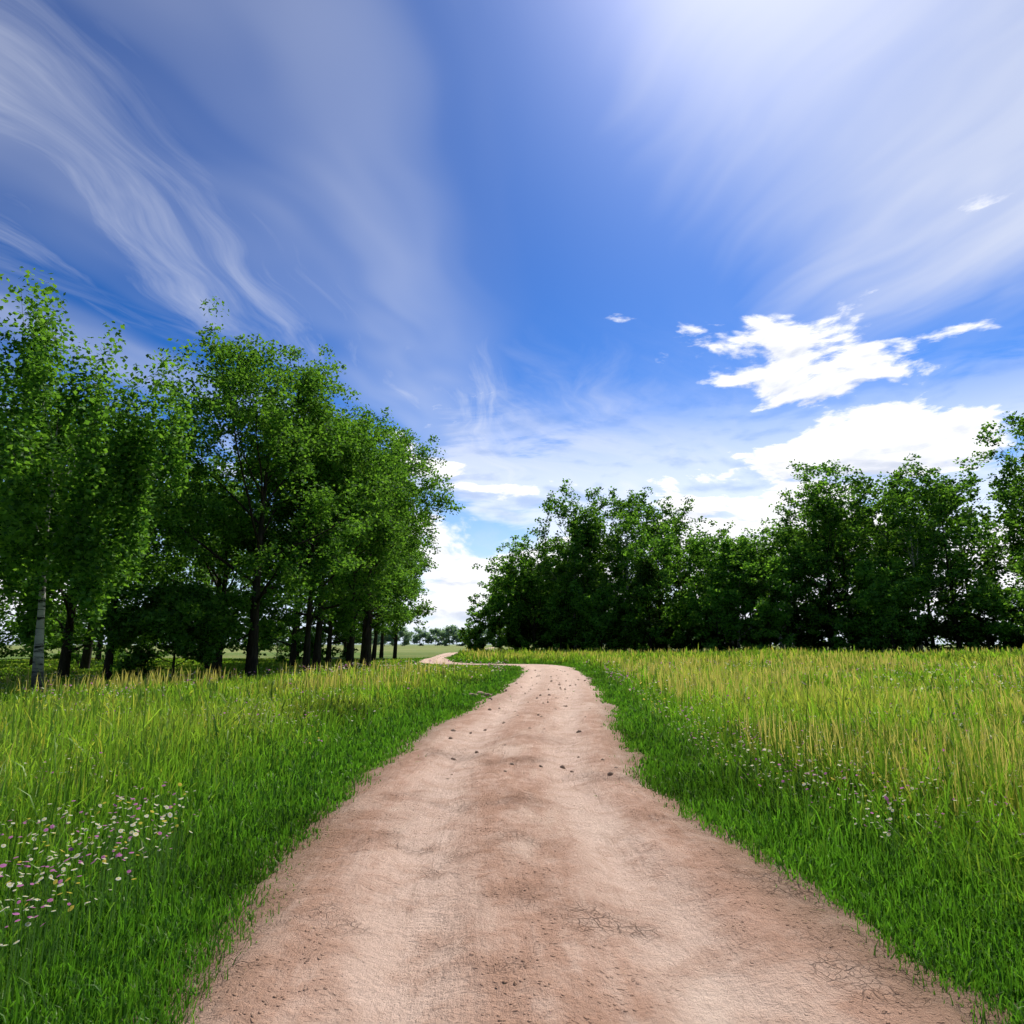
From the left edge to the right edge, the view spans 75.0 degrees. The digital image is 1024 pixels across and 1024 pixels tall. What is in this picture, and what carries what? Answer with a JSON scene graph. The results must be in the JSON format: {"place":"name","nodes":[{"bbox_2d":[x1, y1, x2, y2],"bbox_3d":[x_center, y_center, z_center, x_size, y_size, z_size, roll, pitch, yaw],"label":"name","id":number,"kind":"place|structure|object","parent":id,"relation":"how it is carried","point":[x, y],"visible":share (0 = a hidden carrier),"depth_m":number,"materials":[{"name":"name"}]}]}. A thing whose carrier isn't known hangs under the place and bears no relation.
{"place":"outdoors","nodes":[
{"label":"outdoors","id":0,"kind":"place"},
{"bbox_2d":[0,644,999,1017],"bbox_3d":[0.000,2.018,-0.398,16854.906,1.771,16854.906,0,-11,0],"label":"ground","id":1,"kind":"structure","parent":0,"point":[418,650],"depth_m":218.72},
{"bbox_2d":[0,612,22,657],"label":"shrub","id":2,"kind":"object","parent":1,"relation":"on","point":[3,638],"visible":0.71,"depth_m":56.18,"materials":[{"name":"green plant"}]},
{"bbox_2d":[4,624,60,658],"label":"shrub","id":3,"kind":"object","parent":1,"relation":"on","point":[21,654],"visible":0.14,"depth_m":75.01,"materials":[{"name":"green plant"}]},
{"bbox_2d":[0,404,80,632],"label":"tree","id":4,"kind":"object","parent":1,"relation":"on","point":[11,622],"visible":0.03,"depth_m":34.27,"materials":[{"name":"green plant"}]},
{"bbox_2d":[15,595,129,665],"bbox_3d":[-36.574,10.114,56.831,7.400,6.388,8.128,-5,-12,24],"label":"shrub","id":5,"kind":"object","parent":1,"relation":"on","point":[77,656],"visible":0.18,"depth_m":56.13,"materials":[{"name":"green plant"}]},
{"bbox_2d":[0,266,200,692],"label":"tree","id":6,"kind":"object","parent":1,"relation":"on","point":[33,507],"visible":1,"depth_m":19.26,"materials":[{"name":"green plant"}]},
{"bbox_2d":[0,407,206,677],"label":"tree","id":7,"kind":"object","parent":1,"relation":"on","point":[68,638],"visible":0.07,"depth_m":37.62,"materials":[{"name":"green plant"}]},
{"bbox_2d":[0,434,207,668],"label":"tree","id":8,"kind":"object","parent":1,"relation":"on","point":[86,658],"visible":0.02,"depth_m":46.67,"materials":[{"name":"green plant"}]},
{"bbox_2d":[57,529,188,660],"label":"tree","id":9,"kind":"object","parent":1,"relation":"on","point":[99,654],"visible":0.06,"depth_m":71.72,"materials":[{"name":"green plant"}]},
{"bbox_2d":[0,382,265,679],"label":"tree","id":10,"kind":"object","parent":1,"relation":"on","point":[174,529],"visible":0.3,"depth_m":33.01,"materials":[{"name":"green plant"}]},
{"bbox_2d":[91,561,258,678],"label":"tree","id":11,"kind":"object","parent":1,"relation":"on","point":[192,614],"visible":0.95,"depth_m":31.26,"materials":[{"name":"green plant"}]},
{"bbox_2d":[149,468,272,663],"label":"tree","id":12,"kind":"object","parent":1,"relation":"on","point":[205,581],"visible":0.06,"depth_m":60.65,"materials":[{"name":"green plant"}]},
{"bbox_2d":[162,487,262,632],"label":"tree","id":13,"kind":"object","parent":1,"relation":"on","point":[181,562],"visible":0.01,"depth_m":72.72,"materials":[{"name":"green plant"}]},
{"bbox_2d":[134,451,295,669],"bbox_3d":[-22.721,3.313,50.532,13.642,17.274,14.576,0,-11,0],"label":"tree","id":14,"kind":"object","parent":1,"relation":"on","point":[217,583],"visible":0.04,"depth_m":49.86,"materials":[{"name":"green plant"}]},
{"bbox_2d":[129,455,350,674],"bbox_3d":[-18.476,2.768,42.910,14.088,15.466,13.725,-8,-14,35],"label":"tree","id":15,"kind":"object","parent":1,"relation":"on","point":[263,635],"visible":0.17,"depth_m":41.66,"materials":[{"name":"green plant"}]},
{"bbox_2d":[108,296,386,675],"bbox_3d":[-13.661,-0.617,35.963,13.100,19.058,14.457,9,-14,-37],"label":"tree","id":16,"kind":"object","parent":1,"relation":"on","point":[243,377],"visible":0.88,"depth_m":33.74,"materials":[{"name":"green plant"}]},
{"bbox_2d":[258,618,315,661],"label":"shrub","id":17,"kind":"object","parent":1,"relation":"on","point":[281,657],"visible":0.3,"depth_m":77.75,"materials":[{"name":"green plant"}]},
{"bbox_2d":[226,515,365,666],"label":"tree","id":18,"kind":"object","parent":1,"relation":"on","point":[292,648],"visible":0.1,"depth_m":58.25,"materials":[{"name":"green plant"}]},
{"bbox_2d":[284,626,325,660],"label":"shrub","id":19,"kind":"object","parent":1,"relation":"on","point":[300,645],"visible":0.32,"depth_m":76.74,"materials":[{"name":"green plant"}]},
{"bbox_2d":[203,343,414,670],"bbox_3d":[-12.677,0.185,44.854,12.165,21.236,13.209,-6,-12,26],"label":"tree","id":20,"kind":"object","parent":1,"relation":"on","point":[345,605],"visible":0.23,"depth_m":44.38,"materials":[{"name":"green plant"}]},
{"bbox_2d":[209,388,418,671],"bbox_3d":[-12.046,0.874,41.012,11.554,18.182,13.120,-9,-14,38],"label":"tree","id":21,"kind":"object","parent":1,"relation":"on","point":[353,433],"visible":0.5,"depth_m":40.19,"materials":[{"name":"green plant"}]},
{"bbox_2d":[312,628,358,660],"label":"shrub","id":22,"kind":"object","parent":1,"relation":"on","point":[342,653],"visible":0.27,"depth_m":84.45,"materials":[{"name":"green plant"}]},
{"bbox_2d":[302,560,392,660],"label":"tree","id":23,"kind":"object","parent":1,"relation":"on","point":[336,633],"visible":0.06,"depth_m":80.23,"materials":[{"name":"green plant"}]},
{"bbox_2d":[289,507,407,662],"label":"tree","id":24,"kind":"object","parent":1,"relation":"on","point":[358,638],"visible":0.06,"depth_m":68.40,"materials":[{"name":"green plant"}]},
{"bbox_2d":[273,404,432,668],"bbox_3d":[-11.250,2.103,49.645,11.446,19.274,11.934,-11,-15,43],"label":"tree","id":25,"kind":"object","parent":1,"relation":"on","point":[380,552],"visible":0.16,"depth_m":49.06,"materials":[{"name":"green plant"}]},
{"bbox_2d":[292,473,432,663],"bbox_3d":[-13.998,4.387,64.815,15.305,20.816,13.425,5,-12,-26],"label":"tree","id":26,"kind":"object","parent":1,"relation":"on","point":[399,616],"visible":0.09,"depth_m":63.87,"materials":[{"name":"green plant"}]},
{"bbox_2d":[325,553,407,649],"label":"tree","id":27,"kind":"object","parent":1,"relation":"on","point":[374,623],"visible":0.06,"depth_m":77.14,"materials":[{"name":"green plant"}]},
{"bbox_2d":[306,487,429,661],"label":"tree","id":28,"kind":"object","parent":1,"relation":"on","point":[415,561],"visible":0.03,"depth_m":74.32,"materials":[{"name":"green plant"}]},
{"bbox_2d":[306,407,465,665],"bbox_3d":[-12.021,2.568,57.588,15.336,21.545,13.775,-9,-15,40],"label":"tree","id":29,"kind":"object","parent":1,"relation":"on","point":[424,514],"visible":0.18,"depth_m":58.02,"materials":[{"name":"green plant"}]},
{"bbox_2d":[358,525,424,659],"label":"tree","id":30,"kind":"object","parent":1,"relation":"on","point":[374,648],"visible":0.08,"depth_m":86.07,"materials":[{"name":"green plant"}]},
{"bbox_2d":[359,527,423,657],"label":"tree","id":31,"kind":"object","parent":1,"relation":"on","point":[381,653],"visible":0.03,"depth_m":97.25,"materials":[{"name":"green plant"}]},
{"bbox_2d":[355,533,438,658],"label":"tree","id":32,"kind":"object","parent":1,"relation":"on","point":[419,611],"visible":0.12,"depth_m":93.00,"materials":[{"name":"green plant"}]},
{"bbox_2d":[412,627,431,645],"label":"tree","id":33,"kind":"object","parent":1,"relation":"on","point":[418,636],"visible":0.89,"depth_m":617.11,"materials":[{"name":"green plant"}]},
{"bbox_2d":[424,628,445,645],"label":"tree","id":34,"kind":"object","parent":1,"relation":"on","point":[436,631],"visible":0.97,"depth_m":614.37,"materials":[{"name":"green plant"}]},
{"bbox_2d":[440,625,459,645],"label":"tree","id":35,"kind":"object","parent":1,"relation":"on","point":[449,629],"visible":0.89,"depth_m":621.66,"materials":[{"name":"green plant"}]},
{"bbox_2d":[462,625,486,650],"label":"young tree","id":36,"kind":"object","parent":1,"relation":"on","point":[477,631],"visible":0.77,"depth_m":101.61,"materials":[{"name":"green plant"}]},
{"bbox_2d":[457,593,504,649],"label":"young tree","id":37,"kind":"object","parent":1,"relation":"on","point":[479,614],"visible":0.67,"depth_m":103.19,"materials":[{"name":"green plant"}]},
{"bbox_2d":[478,593,521,650],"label":"young tree","id":38,"kind":"object","parent":1,"relation":"on","point":[499,643],"visible":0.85,"depth_m":101.82,"materials":[{"name":"green plant"}]},
{"bbox_2d":[0,659,1023,1013],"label":"meadow flowers","id":39,"kind":"object","parent":1,"relation":"on","point":[162,819],"visible":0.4,"depth_m":4.23,"materials":[{"name":"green plant"}]},
{"bbox_2d":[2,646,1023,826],"bbox_3d":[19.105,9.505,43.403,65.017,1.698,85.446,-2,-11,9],"label":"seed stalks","id":40,"kind":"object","parent":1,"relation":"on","point":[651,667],"visible":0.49,"depth_m":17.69,"materials":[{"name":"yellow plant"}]},
{"bbox_2d":[485,561,548,647],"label":"tree","id":41,"kind":"object","parent":1,"relation":"on","point":[504,616],"visible":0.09,"depth_m":106.91,"materials":[{"name":"green plant"}]},
{"bbox_2d":[477,569,562,646],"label":"tree","id":42,"kind":"object","parent":1,"relation":"on","point":[487,597],"visible":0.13,"depth_m":108.52,"materials":[{"name":"green plant"}]},
{"bbox_2d":[506,626,537,650],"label":"shrub","id":43,"kind":"object","parent":1,"relation":"on","point":[511,643],"visible":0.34,"depth_m":107.65,"materials":[{"name":"green plant"}]},
{"bbox_2d":[502,580,559,650],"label":"young tree","id":44,"kind":"object","parent":1,"relation":"on","point":[526,609],"visible":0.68,"depth_m":100.25,"materials":[{"name":"green plant"}]},
{"bbox_2d":[472,534,607,645],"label":"tree","id":45,"kind":"object","parent":1,"relation":"on","point":[510,567],"visible":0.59,"depth_m":101.29,"materials":[{"name":"green plant"}]},
{"bbox_2d":[530,625,566,650],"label":"shrub","id":46,"kind":"object","parent":1,"relation":"on","point":[539,628],"visible":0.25,"depth_m":103.21,"materials":[{"name":"green plant"}]},
{"bbox_2d":[535,592,581,650],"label":"young tree","id":47,"kind":"object","parent":1,"relation":"on","point":[561,626],"visible":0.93,"depth_m":94.05,"materials":[{"name":"green plant"}]},
{"bbox_2d":[527,478,610,649],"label":"tree","id":48,"kind":"object","parent":1,"relation":"on","point":[588,513],"visible":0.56,"depth_m":100.89,"materials":[{"name":"green plant"}]},
{"bbox_2d":[545,501,634,640],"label":"tree","id":49,"kind":"object","parent":1,"relation":"on","point":[594,545],"visible":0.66,"depth_m":98.90,"materials":[{"name":"green plant"}]},
{"bbox_2d":[552,514,632,616],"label":"tree","id":50,"kind":"object","parent":1,"relation":"on","point":[600,555],"visible":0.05,"depth_m":108.65,"materials":[{"name":"green plant"}]},
{"bbox_2d":[574,584,625,649],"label":"bush","id":51,"kind":"object","parent":1,"relation":"on","point":[593,603],"visible":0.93,"depth_m":91.33,"materials":[{"name":"green plant"}]},
{"bbox_2d":[583,610,618,650],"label":"bush","id":52,"kind":"object","parent":1,"relation":"on","point":[590,636],"visible":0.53,"depth_m":91.36,"materials":[{"name":"green plant"}]},
{"bbox_2d":[579,582,643,649],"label":"bush","id":53,"kind":"object","parent":1,"relation":"on","point":[621,603],"visible":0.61,"depth_m":90.92,"materials":[{"name":"green plant"}]},
{"bbox_2d":[585,486,669,650],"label":"tree","id":54,"kind":"object","parent":1,"relation":"on","point":[619,504],"visible":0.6,"depth_m":99.14,"materials":[{"name":"green plant"}]},
{"bbox_2d":[593,522,677,649],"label":"tree","id":55,"kind":"object","parent":1,"relation":"on","point":[618,538],"visible":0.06,"depth_m":108.26,"materials":[{"name":"green plant"}]},
{"bbox_2d":[626,555,667,649],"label":"dark tree","id":56,"kind":"object","parent":1,"relation":"on","point":[645,570],"visible":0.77,"depth_m":86.89,"materials":[{"name":"green plant"}]},
{"bbox_2d":[597,496,706,609],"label":"tree","id":57,"kind":"object","parent":1,"relation":"on","point":[675,520],"visible":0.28,"depth_m":107.46,"materials":[{"name":"green plant"}]},
{"bbox_2d":[620,579,685,651],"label":"bush","id":58,"kind":"object","parent":1,"relation":"on","point":[654,634],"visible":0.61,"depth_m":87.67,"materials":[{"name":"green plant"}]},
{"bbox_2d":[604,510,718,651],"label":"tree","id":59,"kind":"object","parent":1,"relation":"on","point":[630,552],"visible":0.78,"depth_m":88.71,"materials":[{"name":"green plant"}]},
{"bbox_2d":[617,532,714,650],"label":"tree","id":60,"kind":"object","parent":1,"relation":"on","point":[677,581],"visible":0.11,"depth_m":102.42,"materials":[{"name":"green plant"}]},
{"bbox_2d":[650,605,705,651],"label":"shrub","id":61,"kind":"object","parent":1,"relation":"on","point":[688,638],"visible":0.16,"depth_m":91.83,"materials":[{"name":"green plant"}]},
{"bbox_2d":[663,600,710,650],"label":"bush","id":62,"kind":"object","parent":1,"relation":"on","point":[672,641],"visible":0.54,"depth_m":87.07,"materials":[{"name":"green plant"}]},
{"bbox_2d":[663,519,738,638],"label":"tree","id":63,"kind":"object","parent":1,"relation":"on","point":[719,537],"visible":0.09,"depth_m":105.99,"materials":[{"name":"green plant"}]},
{"bbox_2d":[681,584,744,650],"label":"bush","id":64,"kind":"object","parent":1,"relation":"on","point":[697,619],"visible":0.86,"depth_m":81.70,"materials":[{"name":"green plant"}]},
{"bbox_2d":[694,580,755,650],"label":"bush","id":65,"kind":"object","parent":1,"relation":"on","point":[747,609],"visible":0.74,"depth_m":80.81,"materials":[{"name":"green plant"}]},
{"bbox_2d":[686,600,772,650],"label":"shrub","id":66,"kind":"object","parent":1,"relation":"on","point":[754,642],"visible":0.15,"depth_m":88.62,"materials":[{"name":"green plant"}]},
{"bbox_2d":[688,533,771,649],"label":"tree","id":67,"kind":"object","parent":1,"relation":"on","point":[714,558],"visible":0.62,"depth_m":84.24,"materials":[{"name":"green plant"}]},
{"bbox_2d":[671,530,800,649],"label":"tree","id":68,"kind":"object","parent":1,"relation":"on","point":[717,568],"visible":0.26,"depth_m":85.86,"materials":[{"name":"green plant"}]},
{"bbox_2d":[696,525,834,648],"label":"tree","id":69,"kind":"object","parent":1,"relation":"on","point":[770,552],"visible":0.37,"depth_m":82.83,"materials":[{"name":"green plant"}]},
{"bbox_2d":[748,600,797,650],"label":"tree","id":70,"kind":"object","parent":1,"relation":"on","point":[782,616],"visible":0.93,"depth_m":75.47,"materials":[{"name":"green plant"}]},
{"bbox_2d":[737,552,832,649],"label":"young tree","id":71,"kind":"object","parent":1,"relation":"on","point":[775,573],"visible":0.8,"depth_m":77.01,"materials":[{"name":"green plant"}]},
{"bbox_2d":[746,601,828,649],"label":"shrub","id":72,"kind":"object","parent":1,"relation":"on","point":[801,640],"visible":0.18,"depth_m":82.45,"materials":[{"name":"green plant"}]},
{"bbox_2d":[774,621,827,649],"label":"shrub","id":73,"kind":"object","parent":1,"relation":"on","point":[805,634],"visible":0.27,"depth_m":83.82,"materials":[{"name":"green plant"}]},
{"bbox_2d":[757,519,863,650],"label":"tree","id":74,"kind":"object","parent":1,"relation":"on","point":[809,577],"visible":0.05,"depth_m":88.85,"materials":[{"name":"green plant"}]},
{"bbox_2d":[757,516,879,647],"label":"tree","id":75,"kind":"object","parent":1,"relation":"on","point":[841,599],"visible":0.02,"depth_m":88.26,"materials":[{"name":"green plant"}]},
{"bbox_2d":[766,459,877,647],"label":"tree","id":76,"kind":"object","parent":1,"relation":"on","point":[828,470],"visible":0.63,"depth_m":80.04,"materials":[{"name":"green plant"}]},
{"bbox_2d":[800,605,871,651],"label":"shrub","id":77,"kind":"object","parent":1,"relation":"on","point":[815,636],"visible":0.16,"depth_m":81.38,"materials":[{"name":"green plant"}]},
{"bbox_2d":[792,597,882,649],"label":"shrub","id":78,"kind":"object","parent":1,"relation":"on","point":[807,622],"visible":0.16,"depth_m":81.46,"materials":[{"name":"green plant"}]},
{"bbox_2d":[760,481,933,648],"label":"tree","id":79,"kind":"object","parent":1,"relation":"on","point":[827,521],"visible":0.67,"depth_m":79.07,"materials":[{"name":"green plant"}]},
{"bbox_2d":[829,614,868,651],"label":"tree","id":80,"kind":"object","parent":1,"relation":"on","point":[840,625],"visible":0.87,"depth_m":74.19,"materials":[{"name":"green plant"}]},
{"bbox_2d":[797,503,922,649],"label":"tree","id":81,"kind":"object","parent":1,"relation":"on","point":[852,557],"visible":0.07,"depth_m":87.44,"materials":[{"name":"green plant"}]},
{"bbox_2d":[849,554,932,650],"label":"bush","id":82,"kind":"object","parent":1,"relation":"on","point":[863,600],"visible":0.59,"depth_m":71.04,"materials":[{"name":"green plant"}]},
{"bbox_2d":[845,555,937,651],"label":"bush","id":83,"kind":"object","parent":1,"relation":"on","point":[897,565],"visible":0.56,"depth_m":71.72,"materials":[{"name":"green plant"}]},
{"bbox_2d":[844,607,938,650],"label":"shrub","id":84,"kind":"object","parent":1,"relation":"on","point":[927,643],"visible":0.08,"depth_m":75.63,"materials":[{"name":"green plant"}]},
{"bbox_2d":[859,583,926,651],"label":"bush","id":85,"kind":"object","parent":1,"relation":"on","point":[893,599],"visible":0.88,"depth_m":68.99,"materials":[{"name":"green plant"}]},
{"bbox_2d":[819,476,976,646],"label":"tree","id":86,"kind":"object","parent":1,"relation":"on","point":[868,501],"visible":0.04,"depth_m":84.68,"materials":[{"name":"green plant"}]},
{"bbox_2d":[837,453,975,650],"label":"tree","id":87,"kind":"object","parent":1,"relation":"on","point":[899,479],"visible":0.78,"depth_m":75.38,"materials":[{"name":"green plant"}]},
{"bbox_2d":[893,616,952,651],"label":"shrub","id":88,"kind":"object","parent":1,"relation":"on","point":[931,626],"visible":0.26,"depth_m":74.02,"materials":[{"name":"green plant"}]},
{"bbox_2d":[862,494,999,649],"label":"tree","id":89,"kind":"object","parent":1,"relation":"on","point":[956,586],"visible":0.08,"depth_m":80.86,"materials":[{"name":"green plant"}]},
{"bbox_2d":[877,457,1007,650],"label":"tree","id":90,"kind":"object","parent":1,"relation":"on","point":[955,544],"visible":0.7,"depth_m":71.92,"materials":[{"name":"green plant"}]},
{"bbox_2d":[923,616,993,649],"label":"shrub","id":91,"kind":"object","parent":1,"relation":"on","point":[983,644],"visible":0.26,"depth_m":73.08,"materials":[{"name":"green plant"}]},
{"bbox_2d":[915,465,1023,643],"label":"tree","id":92,"kind":"object","parent":1,"relation":"on","point":[972,496],"visible":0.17,"depth_m":80.47,"materials":[{"name":"green plant"}]},
{"bbox_2d":[934,592,1023,651],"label":"shrub","id":93,"kind":"object","parent":1,"relation":"on","point":[977,616],"visible":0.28,"depth_m":72.12,"materials":[{"name":"green plant"}]},
{"bbox_2d":[944,580,1019,650],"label":"bush","id":94,"kind":"object","parent":1,"relation":"on","point":[957,610],"visible":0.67,"depth_m":68.07,"materials":[{"name":"green plant"}]},
{"bbox_2d":[971,411,1023,610],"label":"tree","id":95,"kind":"object","parent":1,"relation":"on","point":[1015,480],"visible":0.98,"depth_m":70.84,"materials":[{"name":"green plant"}]},
{"bbox_2d":[971,497,1023,612],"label":"tree","id":96,"kind":"object","parent":1,"relation":"on","point":[1013,539],"visible":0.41,"depth_m":75.96,"materials":[{"name":"green plant"}]},
{"bbox_2d":[972,548,1023,636],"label":"young tree","id":97,"kind":"object","parent":1,"relation":"on","point":[992,601],"visible":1,"depth_m":65.09,"materials":[{"name":"green plant"}]},
{"bbox_2d":[989,459,1023,586],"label":"tree","id":98,"kind":"object","parent":1,"relation":"on","point":[1017,532],"visible":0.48,"depth_m":71.60,"materials":[{"name":"green plant"}]},
{"bbox_2d":[997,606,1023,646],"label":"shrub","id":99,"kind":"object","parent":1,"relation":"on","point":[1017,641],"visible":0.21,"depth_m":71.23,"materials":[{"name":"green plant"}]},
{"bbox_2d":[0,643,1023,1023],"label":"meadow grass","id":100,"kind":"structure","parent":0,"point":[948,895],"depth_m":5.89,"materials":[{"name":"green plant"}]},
{"bbox_2d":[0,0,1023,643],"label":"sky","id":101,"kind":"structure","parent":0,"point":[678,249],"materials":[{"name":"blue"}]},
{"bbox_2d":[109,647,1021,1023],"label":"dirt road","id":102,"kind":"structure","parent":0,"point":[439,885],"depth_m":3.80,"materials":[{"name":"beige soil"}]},
{"bbox_2d":[371,669,655,778],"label":"stones","id":103,"kind":"object","parent":102,"relation":"on","point":[610,773],"visible":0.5,"depth_m":15.02,"materials":[{"name":"stone"}]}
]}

